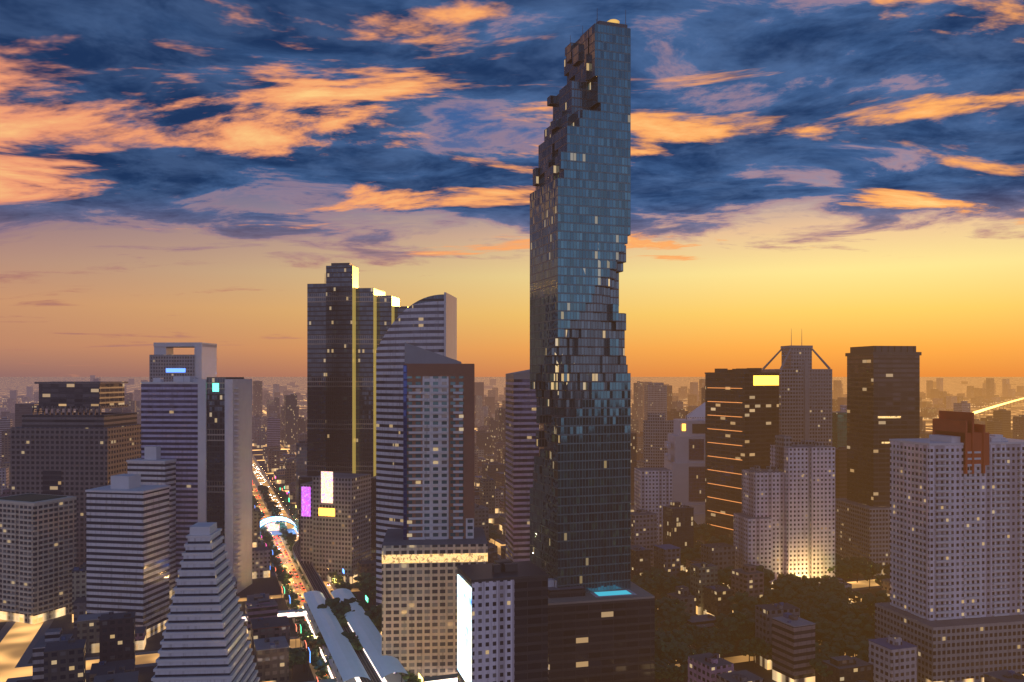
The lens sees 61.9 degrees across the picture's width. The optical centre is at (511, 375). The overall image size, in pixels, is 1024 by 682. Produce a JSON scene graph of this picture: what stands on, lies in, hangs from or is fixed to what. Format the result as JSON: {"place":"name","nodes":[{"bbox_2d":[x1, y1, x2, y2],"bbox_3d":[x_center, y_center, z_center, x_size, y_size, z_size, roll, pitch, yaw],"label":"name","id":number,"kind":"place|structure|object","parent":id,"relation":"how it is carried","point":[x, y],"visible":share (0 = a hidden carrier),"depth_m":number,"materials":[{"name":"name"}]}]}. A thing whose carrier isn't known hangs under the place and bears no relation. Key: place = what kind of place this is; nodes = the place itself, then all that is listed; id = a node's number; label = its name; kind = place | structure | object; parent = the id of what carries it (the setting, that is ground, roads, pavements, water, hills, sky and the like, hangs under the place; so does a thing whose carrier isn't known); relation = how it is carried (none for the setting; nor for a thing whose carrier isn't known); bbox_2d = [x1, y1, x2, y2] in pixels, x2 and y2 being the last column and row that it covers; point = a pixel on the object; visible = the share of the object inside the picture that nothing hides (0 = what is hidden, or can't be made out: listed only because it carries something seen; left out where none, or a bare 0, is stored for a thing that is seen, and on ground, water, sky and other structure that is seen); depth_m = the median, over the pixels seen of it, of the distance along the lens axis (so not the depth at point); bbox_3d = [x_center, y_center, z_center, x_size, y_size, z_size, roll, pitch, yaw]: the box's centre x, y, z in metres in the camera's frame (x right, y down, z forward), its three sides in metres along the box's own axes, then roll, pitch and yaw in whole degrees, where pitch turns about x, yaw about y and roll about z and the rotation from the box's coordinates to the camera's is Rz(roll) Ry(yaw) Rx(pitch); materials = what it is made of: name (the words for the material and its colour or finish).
{"place":"outdoors","nodes":[
{"label":"outdoors","id":0,"kind":"place"},
{"bbox_2d":[9,381,140,566],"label":"stepped stone tower","id":1,"kind":"structure","parent":0,"point":[77,453],"depth_m":601.80,"materials":[{"name":"grey stone"}]},
{"bbox_2d":[252,454,335,679],"bbox_3d":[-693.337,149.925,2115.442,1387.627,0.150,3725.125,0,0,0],"label":"road","id":2,"kind":"structure","parent":0,"point":[256,480],"depth_m":764.02,"materials":[{"name":"asphalt"}]},
{"bbox_2d":[308,632,325,653],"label":"tree","id":3,"kind":"object","parent":2,"relation":"on","point":[317,642],"visible":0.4,"depth_m":439.14,"materials":[{"name":"green plant"}]},
{"bbox_2d":[317,597,349,610],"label":"tree","id":4,"kind":"object","parent":2,"relation":"on","point":[334,603],"visible":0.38,"depth_m":483.79,"materials":[{"name":"green plant"}]},
{"bbox_2d":[332,605,354,626],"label":"tree","id":5,"kind":"object","parent":2,"relation":"on","point":[340,612],"visible":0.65,"depth_m":473.21,"materials":[{"name":"green plant"}]},
{"bbox_2d":[341,631,362,650],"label":"tree","id":6,"kind":"object","parent":2,"relation":"on","point":[353,639],"visible":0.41,"depth_m":427.89,"materials":[{"name":"green plant"}]},
{"bbox_2d":[344,597,370,610],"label":"tree","id":7,"kind":"object","parent":2,"relation":"on","point":[365,605],"visible":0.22,"depth_m":492.01,"materials":[{"name":"green plant"}]},
{"bbox_2d":[0,377,1023,681],"bbox_3d":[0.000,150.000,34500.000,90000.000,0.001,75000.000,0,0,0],"label":"terrain","id":8,"kind":"structure","parent":0,"point":[18,641],"depth_m":594.34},
{"bbox_2d":[15,403,41,426],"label":"building","id":9,"kind":"structure","parent":8,"relation":"on","point":[21,409],"depth_m":1300.00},
{"bbox_2d":[0,493,75,623],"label":"office building","id":10,"kind":"structure","parent":8,"relation":"on","point":[37,548],"depth_m":521.02,"materials":[{"name":"concrete"}]},
{"bbox_2d":[85,474,170,637],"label":"office building","id":11,"kind":"structure","parent":8,"relation":"on","point":[127,542],"depth_m":487.34,"materials":[{"name":"concrete"}]},
{"bbox_2d":[126,446,175,598],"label":"high-rise building","id":12,"kind":"structure","parent":8,"relation":"on","point":[152,467],"depth_m":574.19,"materials":[{"name":"concrete"}]},
{"bbox_2d":[141,376,251,593],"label":"office tower","id":13,"kind":"structure","parent":8,"relation":"on","point":[199,430],"depth_m":580.15,"materials":[{"name":"white concrete"}]},
{"bbox_2d":[149,342,216,381],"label":"office building","id":14,"kind":"structure","parent":13,"relation":"on","point":[166,364],"depth_m":820.94,"materials":[{"name":"white concrete"}]},
{"bbox_2d":[151,522,259,681],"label":"ziggurat tower","id":15,"kind":"structure","parent":8,"relation":"on","point":[205,636],"depth_m":353.73,"materials":[{"name":"white concrete"}]},
{"bbox_2d":[260,516,297,536],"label":"circular skywalk","id":16,"kind":"object","parent":8,"relation":"on","point":[270,524],"visible":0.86,"depth_m":811.45,"materials":[{"name":"white"}]},
{"bbox_2d":[277,573,292,584],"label":"tree","id":17,"kind":"object","parent":8,"relation":"on","point":[283,577],"visible":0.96,"depth_m":590.73,"materials":[{"name":"green plant"}]},
{"bbox_2d":[283,533,296,542],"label":"tree","id":18,"kind":"object","parent":8,"relation":"on","point":[291,536],"visible":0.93,"depth_m":734.24,"materials":[{"name":"green plant"}]},
{"bbox_2d":[284,593,297,599],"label":"tree","id":19,"kind":"object","parent":8,"relation":"on","point":[291,595],"visible":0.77,"depth_m":556.13,"materials":[{"name":"green plant"}]},
{"bbox_2d":[287,599,300,608],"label":"tree","id":20,"kind":"object","parent":8,"relation":"on","point":[293,603],"visible":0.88,"depth_m":532.91,"materials":[{"name":"green plant"}]},
{"bbox_2d":[289,648,304,678],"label":"tree","id":21,"kind":"object","parent":8,"relation":"on","point":[296,656],"visible":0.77,"depth_m":420.01,"materials":[{"name":"green plant"}]},
{"bbox_2d":[298,648,317,671],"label":"tree","id":22,"kind":"object","parent":8,"relation":"on","point":[312,653],"visible":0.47,"depth_m":429.32,"materials":[{"name":"green plant"}]},
{"bbox_2d":[301,632,316,641],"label":"tree","id":23,"kind":"object","parent":8,"relation":"on","point":[307,637],"visible":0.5,"depth_m":458.41,"materials":[{"name":"green plant"}]},
{"bbox_2d":[310,656,323,670],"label":"tree","id":24,"kind":"object","parent":8,"relation":"on","point":[314,661],"visible":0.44,"depth_m":422.76,"materials":[{"name":"green plant"}]},
{"bbox_2d":[314,663,331,677],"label":"tree","id":25,"kind":"object","parent":8,"relation":"on","point":[321,672],"visible":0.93,"depth_m":410.38,"materials":[{"name":"green plant"}]},
{"bbox_2d":[317,656,331,667],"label":"tree","id":26,"kind":"object","parent":8,"relation":"on","point":[322,662],"visible":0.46,"depth_m":412.80,"materials":[{"name":"green plant"}]},
{"bbox_2d":[301,471,370,583],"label":"office building","id":27,"kind":"structure","parent":8,"relation":"on","point":[335,522],"depth_m":620.29,"materials":[{"name":"black"}]},
{"bbox_2d":[331,574,343,588],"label":"tree","id":28,"kind":"object","parent":8,"relation":"on","point":[337,579],"visible":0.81,"depth_m":591.83,"materials":[{"name":"green plant"}]},
{"bbox_2d":[254,476,423,681],"bbox_3d":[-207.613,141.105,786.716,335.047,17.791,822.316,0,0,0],"label":"avenue neon signs","id":29,"kind":"object","parent":8,"relation":"on","point":[367,600],"visible":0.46,"depth_m":512.46,"materials":[{"name":"multicoloured"}]},
{"bbox_2d":[337,582,352,590],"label":"tree","id":30,"kind":"object","parent":8,"relation":"on","point":[347,586],"visible":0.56,"depth_m":569.48,"materials":[{"name":"green plant"}]},
{"bbox_2d":[299,263,407,552],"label":"skyscraper","id":31,"kind":"structure","parent":8,"relation":"on","point":[349,322],"depth_m":707.19,"materials":[{"name":"black glass"}]},
{"bbox_2d":[353,572,375,593],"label":"tree","id":32,"kind":"object","parent":8,"relation":"on","point":[367,580],"visible":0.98,"depth_m":555.95,"materials":[{"name":"green plant"}]},
{"bbox_2d":[365,588,375,604],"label":"tree","id":33,"kind":"object","parent":8,"relation":"on","point":[371,593],"visible":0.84,"depth_m":551.67,"materials":[{"name":"green plant"}]},
{"bbox_2d":[364,604,381,633],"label":"tree","id":34,"kind":"object","parent":8,"relation":"on","point":[377,612],"visible":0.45,"depth_m":471.46,"materials":[{"name":"green plant"}]},
{"bbox_2d":[376,292,456,634],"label":"skyscraper","id":35,"kind":"structure","parent":8,"relation":"on","point":[429,323],"depth_m":478.22,"materials":[{"name":"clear glass"}]},
{"bbox_2d":[382,343,487,677],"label":"high-rise building","id":36,"kind":"structure","parent":8,"relation":"on","point":[433,543],"depth_m":413.21,"materials":[{"name":"concrete"}]},
{"bbox_2d":[242,505,633,681],"bbox_3d":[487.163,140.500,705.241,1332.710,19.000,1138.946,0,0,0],"label":"elevated train station","id":37,"kind":"object","parent":8,"relation":"on","point":[368,662],"visible":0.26,"depth_m":428.46,"materials":[{"name":"concrete"}]},
{"bbox_2d":[457,559,548,681],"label":"billboard block","id":38,"kind":"structure","parent":8,"relation":"on","point":[502,620],"depth_m":336.46,"materials":[{"name":"white concrete"},{"name":"dark glass"},{"name":"glowing billboard screen"}]},
{"bbox_2d":[0,375,1023,681],"bbox_3d":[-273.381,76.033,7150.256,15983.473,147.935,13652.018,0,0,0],"label":"city buildings","id":39,"kind":"structure","parent":8,"relation":"on","point":[116,641],"depth_m":586.45,"materials":[{"name":"grey glass"}]},
{"bbox_2d":[506,369,538,561],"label":"slim tower","id":40,"kind":"structure","parent":8,"relation":"on","point":[522,427],"depth_m":540.02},
{"bbox_2d":[530,10,630,592],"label":"skyscraper","id":41,"kind":"structure","parent":8,"relation":"on","point":[580,379],"depth_m":400.36,"materials":[{"name":"blue glass"}]},
{"bbox_2d":[548,578,654,681],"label":"building","id":42,"kind":"structure","parent":8,"relation":"on","point":[606,636],"depth_m":385.90,"materials":[{"name":"brown concrete"}]},
{"bbox_2d":[636,577,661,594],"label":"tree","id":43,"kind":"object","parent":8,"relation":"on","point":[646,584],"visible":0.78,"depth_m":552.77,"materials":[{"name":"green plant"}]},
{"bbox_2d":[634,467,671,544],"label":"white block","id":44,"kind":"structure","parent":8,"relation":"on","point":[653,489],"depth_m":700.32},
{"bbox_2d":[643,412,672,467],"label":"white block","id":45,"kind":"structure","parent":8,"relation":"on","point":[657,428],"depth_m":950.80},
{"bbox_2d":[655,657,677,681],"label":"tree","id":46,"kind":"object","parent":8,"relation":"on","point":[664,662],"visible":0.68,"depth_m":404.07,"materials":[{"name":"green plant"}]},
{"bbox_2d":[655,638,678,663],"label":"tree","id":47,"kind":"object","parent":8,"relation":"on","point":[671,657],"visible":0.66,"depth_m":418.63,"materials":[{"name":"green plant"}]},
{"bbox_2d":[655,632,679,654],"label":"tree","id":48,"kind":"object","parent":8,"relation":"on","point":[664,641],"visible":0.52,"depth_m":422.17,"materials":[{"name":"green plant"}]},
{"bbox_2d":[669,665,687,681],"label":"tree","id":49,"kind":"object","parent":8,"relation":"on","point":[680,676],"visible":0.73,"depth_m":401.98,"materials":[{"name":"green plant"}]},
{"bbox_2d":[666,629,693,664],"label":"tree","id":50,"kind":"object","parent":8,"relation":"on","point":[688,638],"visible":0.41,"depth_m":441.42,"materials":[{"name":"green plant"}]},
{"bbox_2d":[681,658,687,674],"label":"tree","id":51,"kind":"object","parent":8,"relation":"on","point":[684,667],"visible":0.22,"depth_m":403.32,"materials":[{"name":"green plant"}]},
{"bbox_2d":[679,567,689,577],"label":"tree","id":52,"kind":"object","parent":8,"relation":"on","point":[683,573],"visible":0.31,"depth_m":584.66,"materials":[{"name":"green plant"}]},
{"bbox_2d":[681,547,699,559],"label":"tree","id":53,"kind":"object","parent":8,"relation":"on","point":[688,553],"visible":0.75,"depth_m":637.88,"materials":[{"name":"green plant"}]},
{"bbox_2d":[695,523,714,540],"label":"tree","id":54,"kind":"object","parent":8,"relation":"on","point":[703,530],"visible":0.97,"depth_m":724.78,"materials":[{"name":"green plant"}]},
{"bbox_2d":[708,535,732,545],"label":"tree","id":55,"kind":"object","parent":8,"relation":"on","point":[721,539],"visible":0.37,"depth_m":669.97,"materials":[{"name":"green plant"}]},
{"bbox_2d":[718,566,732,587],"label":"tree","id":56,"kind":"object","parent":8,"relation":"on","point":[724,575],"visible":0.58,"depth_m":563.12,"materials":[{"name":"green plant"}]},
{"bbox_2d":[722,610,754,639],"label":"tree","id":57,"kind":"object","parent":8,"relation":"on","point":[736,621],"visible":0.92,"depth_m":453.61,"materials":[{"name":"green plant"}]},
{"bbox_2d":[705,368,779,543],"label":"office building","id":58,"kind":"structure","parent":8,"relation":"on","point":[741,418],"depth_m":708.26,"materials":[{"name":"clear glass"}]},
{"bbox_2d":[727,591,757,610],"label":"tree","id":59,"kind":"object","parent":8,"relation":"on","point":[740,599],"visible":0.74,"depth_m":497.47,"materials":[{"name":"green plant"}]},
{"bbox_2d":[737,641,753,664],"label":"tree","id":60,"kind":"object","parent":8,"relation":"on","point":[743,653],"visible":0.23,"depth_m":440.80,"materials":[{"name":"green plant"}]},
{"bbox_2d":[741,637,765,666],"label":"tree","id":61,"kind":"object","parent":8,"relation":"on","point":[746,643],"visible":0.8,"depth_m":435.25,"materials":[{"name":"green plant"}]},
{"bbox_2d":[748,639,766,666],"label":"tree","id":62,"kind":"object","parent":8,"relation":"on","point":[757,648],"visible":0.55,"depth_m":434.63,"materials":[{"name":"green plant"}]},
{"bbox_2d":[757,595,770,604],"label":"tree","id":63,"kind":"object","parent":8,"relation":"on","point":[763,600],"visible":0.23,"depth_m":518.84,"materials":[{"name":"green plant"}]},
{"bbox_2d":[753,564,774,584],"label":"tree","id":64,"kind":"object","parent":8,"relation":"on","point":[769,575],"visible":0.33,"depth_m":558.96,"materials":[{"name":"green plant"}]},
{"bbox_2d":[763,643,771,660],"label":"tree","id":65,"kind":"object","parent":8,"relation":"on","point":[768,648],"visible":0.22,"depth_m":429.56,"materials":[{"name":"green plant"}]},
{"bbox_2d":[764,586,773,597],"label":"tree","id":66,"kind":"object","parent":8,"relation":"on","point":[768,593],"visible":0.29,"depth_m":531.66,"materials":[{"name":"green plant"}]},
{"bbox_2d":[768,589,791,602],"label":"tree","id":67,"kind":"object","parent":8,"relation":"on","point":[783,597],"visible":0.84,"depth_m":529.73,"materials":[{"name":"green plant"}]},
{"bbox_2d":[733,435,834,589],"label":"high-rise building","id":68,"kind":"structure","parent":8,"relation":"on","point":[784,522],"depth_m":599.36,"materials":[{"name":"concrete"}]},
{"bbox_2d":[769,577,799,591],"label":"tree","id":69,"kind":"object","parent":8,"relation":"on","point":[779,583],"visible":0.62,"depth_m":547.00,"materials":[{"name":"green plant"}]},
{"bbox_2d":[762,333,831,446],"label":"crown tower","id":70,"kind":"structure","parent":8,"relation":"on","point":[805,400],"depth_m":770.62,"materials":[{"name":"grey concrete"}]},
{"bbox_2d":[784,581,814,596],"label":"tree","id":71,"kind":"object","parent":8,"relation":"on","point":[807,588],"visible":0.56,"depth_m":540.28,"materials":[{"name":"green plant"}]},
{"bbox_2d":[795,589,816,600],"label":"tree","id":72,"kind":"object","parent":8,"relation":"on","point":[804,595],"visible":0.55,"depth_m":529.36,"materials":[{"name":"green plant"}]},
{"bbox_2d":[796,575,819,589],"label":"tree","id":73,"kind":"object","parent":8,"relation":"on","point":[809,581],"visible":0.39,"depth_m":548.66,"materials":[{"name":"green plant"}]},
{"bbox_2d":[800,608,818,620],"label":"tree","id":74,"kind":"object","parent":8,"relation":"on","point":[810,615],"visible":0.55,"depth_m":484.15,"materials":[{"name":"green plant"}]},
{"bbox_2d":[809,586,829,597],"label":"tree","id":75,"kind":"object","parent":8,"relation":"on","point":[817,590],"visible":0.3,"depth_m":540.73,"materials":[{"name":"green plant"}]},
{"bbox_2d":[815,626,824,643],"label":"tree","id":76,"kind":"object","parent":8,"relation":"on","point":[818,632],"visible":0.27,"depth_m":446.96,"materials":[{"name":"green plant"}]},
{"bbox_2d":[809,592,837,607],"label":"tree","id":77,"kind":"object","parent":8,"relation":"on","point":[818,599],"visible":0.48,"depth_m":508.60,"materials":[{"name":"green plant"}]},
{"bbox_2d":[810,616,840,641],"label":"tree","id":78,"kind":"object","parent":8,"relation":"on","point":[828,628],"visible":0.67,"depth_m":450.73,"materials":[{"name":"green plant"}]},
{"bbox_2d":[815,642,838,655],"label":"tree","id":79,"kind":"object","parent":8,"relation":"on","point":[824,647],"visible":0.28,"depth_m":424.14,"materials":[{"name":"green plant"}]},
{"bbox_2d":[817,652,837,670],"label":"tree","id":80,"kind":"object","parent":8,"relation":"on","point":[820,655],"visible":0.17,"depth_m":413.73,"materials":[{"name":"green plant"}]},
{"bbox_2d":[809,603,846,621],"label":"tree","id":81,"kind":"object","parent":8,"relation":"on","point":[822,611],"visible":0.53,"depth_m":484.42,"materials":[{"name":"green plant"}]},
{"bbox_2d":[819,579,846,597],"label":"tree","id":82,"kind":"object","parent":8,"relation":"on","point":[841,591],"visible":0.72,"depth_m":543.91,"materials":[{"name":"green plant"}]},
{"bbox_2d":[821,632,853,653],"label":"tree","id":83,"kind":"object","parent":8,"relation":"on","point":[829,641],"visible":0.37,"depth_m":440.40,"materials":[{"name":"green plant"}]},
{"bbox_2d":[824,598,853,620],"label":"tree","id":84,"kind":"object","parent":8,"relation":"on","point":[844,609],"visible":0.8,"depth_m":482.98,"materials":[{"name":"green plant"}]},
{"bbox_2d":[832,411,846,447],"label":"building","id":85,"kind":"structure","parent":8,"relation":"on","point":[839,428],"depth_m":829.88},
{"bbox_2d":[827,559,852,575],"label":"tree","id":86,"kind":"object","parent":8,"relation":"on","point":[841,565],"visible":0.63,"depth_m":602.47,"materials":[{"name":"green plant"}]},
{"bbox_2d":[835,561,849,577],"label":"tree","id":87,"kind":"object","parent":8,"relation":"on","point":[844,570],"visible":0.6,"depth_m":603.19,"materials":[{"name":"green plant"}]},
{"bbox_2d":[832,638,857,655],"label":"tree","id":88,"kind":"object","parent":8,"relation":"on","point":[842,645],"visible":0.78,"depth_m":428.62,"materials":[{"name":"green plant"}]},
{"bbox_2d":[835,600,863,614],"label":"tree","id":89,"kind":"object","parent":8,"relation":"on","point":[857,608],"visible":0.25,"depth_m":486.50,"materials":[{"name":"green plant"}]},
{"bbox_2d":[835,624,866,656],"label":"tree","id":90,"kind":"object","parent":8,"relation":"on","point":[850,630],"visible":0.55,"depth_m":448.49,"materials":[{"name":"green plant"}]},
{"bbox_2d":[847,590,863,602],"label":"tree","id":91,"kind":"object","parent":8,"relation":"on","point":[856,595],"visible":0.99,"depth_m":545.38,"materials":[{"name":"green plant"}]},
{"bbox_2d":[847,560,866,582],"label":"tree","id":92,"kind":"object","parent":8,"relation":"on","point":[855,564],"visible":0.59,"depth_m":616.77,"materials":[{"name":"green plant"}]},
{"bbox_2d":[852,640,868,660],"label":"tree","id":93,"kind":"object","parent":8,"relation":"on","point":[863,644],"visible":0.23,"depth_m":423.89,"materials":[{"name":"green plant"}]},
{"bbox_2d":[852,601,868,611],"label":"tree","id":94,"kind":"object","parent":8,"relation":"on","point":[863,607],"visible":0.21,"depth_m":511.18,"materials":[{"name":"green plant"}]},
{"bbox_2d":[855,650,868,662],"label":"tree","id":95,"kind":"object","parent":8,"relation":"on","point":[864,653],"visible":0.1,"depth_m":416.93,"materials":[{"name":"green plant"}]},
{"bbox_2d":[859,561,881,589],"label":"tree","id":96,"kind":"object","parent":8,"relation":"on","point":[869,570],"visible":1,"depth_m":594.75,"materials":[{"name":"green plant"}]},
{"bbox_2d":[862,590,889,613],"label":"tree","id":97,"kind":"object","parent":8,"relation":"on","point":[870,599],"visible":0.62,"depth_m":498.55,"materials":[{"name":"green plant"}]},
{"bbox_2d":[875,574,889,585],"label":"tree","id":98,"kind":"object","parent":8,"relation":"on","point":[879,578],"visible":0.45,"depth_m":584.00,"materials":[{"name":"green plant"}]},
{"bbox_2d":[883,564,889,575],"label":"tree","id":99,"kind":"object","parent":8,"relation":"on","point":[886,569],"visible":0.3,"depth_m":593.74,"materials":[{"name":"green plant"}]},
{"bbox_2d":[875,410,1023,681],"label":"condo","id":100,"kind":"structure","parent":8,"relation":"on","point":[952,610],"depth_m":419.35,"materials":[{"name":"white concrete"}]},
{"bbox_2d":[931,398,1023,425],"bbox_3d":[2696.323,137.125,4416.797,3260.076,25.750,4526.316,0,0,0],"label":"elevated expressway","id":101,"kind":"structure","parent":8,"relation":"on","point":[992,407],"depth_m":3458.29,"materials":[{"name":"concrete"}]},
{"bbox_2d":[0,0,1023,376],"label":"sky","id":102,"kind":"structure","parent":0,"point":[837,176],"materials":[{"name":"blue"}]},
{"bbox_2d":[644,382,666,419],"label":"grey tower","id":103,"kind":"structure","parent":0,"point":[655,396],"depth_m":1500.00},
{"bbox_2d":[664,408,704,524],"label":"high-rise building","id":104,"kind":"structure","parent":0,"point":[684,457],"depth_m":822.50,"materials":[{"name":"grey concrete"}]},
{"bbox_2d":[687,402,704,418],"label":"pointed roof block","id":105,"kind":"structure","parent":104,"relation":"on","point":[698,412],"depth_m":1056.77,"materials":[{"name":"white concrete"}]},
{"bbox_2d":[835,346,921,574],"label":"dark tower","id":106,"kind":"structure","parent":0,"point":[883,395],"depth_m":651.39,"materials":[{"name":"brown glass"}]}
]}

